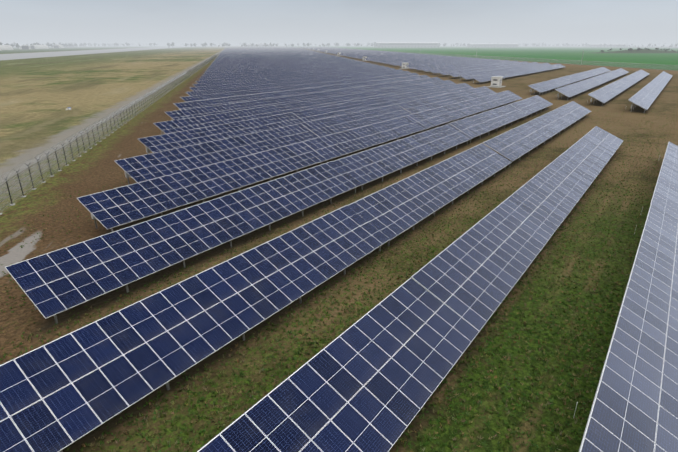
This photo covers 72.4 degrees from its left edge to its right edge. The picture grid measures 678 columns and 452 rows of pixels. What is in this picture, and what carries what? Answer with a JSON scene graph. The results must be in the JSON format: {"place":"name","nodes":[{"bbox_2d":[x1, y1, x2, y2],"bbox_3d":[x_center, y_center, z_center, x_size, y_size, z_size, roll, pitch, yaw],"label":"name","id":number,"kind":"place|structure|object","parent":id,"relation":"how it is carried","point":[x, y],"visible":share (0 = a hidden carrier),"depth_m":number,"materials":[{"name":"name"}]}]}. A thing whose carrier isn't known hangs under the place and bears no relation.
{"place":"outdoors","nodes":[
{"label":"outdoors","id":0,"kind":"place"},
{"bbox_2d":[0,44,677,451],"bbox_3d":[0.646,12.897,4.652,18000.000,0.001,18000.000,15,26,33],"label":"ground","id":1,"kind":"structure","parent":0,"point":[42,92],"depth_m":37.70,"materials":[{"name":"green plant"}]},
{"bbox_2d":[0,45,13,49],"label":"building","id":2,"kind":"structure","parent":1,"relation":"on","point":[5,47],"depth_m":1060.30,"materials":[{"name":"concrete"}]},
{"bbox_2d":[19,45,30,48],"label":"building","id":3,"kind":"structure","parent":1,"relation":"on","point":[25,47],"depth_m":1166.18,"materials":[{"name":"concrete"}]},
{"bbox_2d":[30,45,48,48],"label":"building","id":4,"kind":"structure","parent":1,"relation":"on","point":[39,46],"depth_m":1291.88,"materials":[{"name":"concrete"}]},
{"bbox_2d":[52,45,63,47],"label":"building","id":5,"kind":"structure","parent":1,"relation":"on","point":[57,46],"depth_m":1457.67,"materials":[{"name":"concrete"}]},
{"bbox_2d":[0,55,215,214],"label":"fence posts","id":6,"kind":"object","parent":1,"relation":"on","point":[43,181],"visible":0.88,"depth_m":66.94,"materials":[{"name":"grey metal"}]},
{"bbox_2d":[0,55,217,209],"bbox_3d":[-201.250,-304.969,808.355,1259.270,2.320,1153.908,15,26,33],"label":"fence mesh","id":7,"kind":"object","parent":1,"relation":"on","point":[76,150],"visible":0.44,"depth_m":55.59,"materials":[{"name":"grey metal"}]},
{"bbox_2d":[0,72,185,183],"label":"fence coil","id":8,"kind":"object","parent":7,"relation":"on","point":[117,112],"visible":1,"depth_m":62.76,"materials":[{"name":"silver metal"}]},
{"bbox_2d":[243,44,272,46],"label":"hall","id":9,"kind":"structure","parent":1,"relation":"on","point":[255,45],"depth_m":1930.12,"materials":[{"name":"white"}]},
{"bbox_2d":[9,65,647,451],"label":"panel support posts","id":10,"kind":"object","parent":1,"relation":"on","point":[127,175],"visible":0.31,"depth_m":47.92,"materials":[{"name":"grey metal"}]},
{"bbox_2d":[0,47,677,451],"bbox_3d":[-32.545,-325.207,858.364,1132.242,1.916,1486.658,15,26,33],"label":"solar panels","id":11,"kind":"object","parent":10,"relation":"on","point":[372,379],"visible":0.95,"depth_m":28.49,"materials":[{"name":"blue"}]},
{"bbox_2d":[0,102,676,451],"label":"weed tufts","id":12,"kind":"object","parent":1,"relation":"on","point":[447,391],"visible":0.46,"depth_m":22.46,"materials":[{"name":"green plant"}]},
{"bbox_2d":[399,62,409,68],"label":"station","id":13,"kind":"object","parent":1,"relation":"on","point":[404,66],"visible":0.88,"depth_m":268.56,"materials":[{"name":"grey"}]},
{"bbox_2d":[374,42,439,47],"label":"hall","id":14,"kind":"structure","parent":1,"relation":"on","point":[406,44],"depth_m":1686.61,"materials":[{"name":"white"}]},
{"bbox_2d":[467,43,518,46],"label":"hall","id":15,"kind":"structure","parent":1,"relation":"on","point":[492,45],"depth_m":1757.72,"materials":[{"name":"white"}]},
{"bbox_2d":[486,76,505,87],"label":"kiosk","id":16,"kind":"object","parent":1,"relation":"on","point":[496,81],"visible":0.98,"depth_m":155.28,"materials":[{"name":"grey"}]},
{"bbox_2d":[404,52,677,70],"bbox_3d":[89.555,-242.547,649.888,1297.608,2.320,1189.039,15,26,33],"label":"fence mesh","id":17,"kind":"object","parent":1,"relation":"on","point":[611,65],"visible":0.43,"depth_m":319.02,"materials":[{"name":"grey metal"}]},
{"bbox_2d":[313,47,661,64],"bbox_3d":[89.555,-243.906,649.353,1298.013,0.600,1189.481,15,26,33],"label":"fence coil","id":18,"kind":"object","parent":17,"relation":"on","point":[518,57],"visible":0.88,"depth_m":358.25,"materials":[{"name":"grey metal"}]},
{"bbox_2d":[584,44,626,46],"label":"hall","id":19,"kind":"structure","parent":1,"relation":"on","point":[596,45],"depth_m":1843.40,"materials":[{"name":"white"}]},
{"bbox_2d":[595,49,677,52],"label":"mound","id":20,"kind":"object","parent":1,"relation":"on","point":[642,51],"visible":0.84,"depth_m":704.12,"materials":[{"name":"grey plant"}]},
{"bbox_2d":[0,0,677,43],"label":"sky","id":21,"kind":"structure","parent":0,"point":[21,21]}
]}

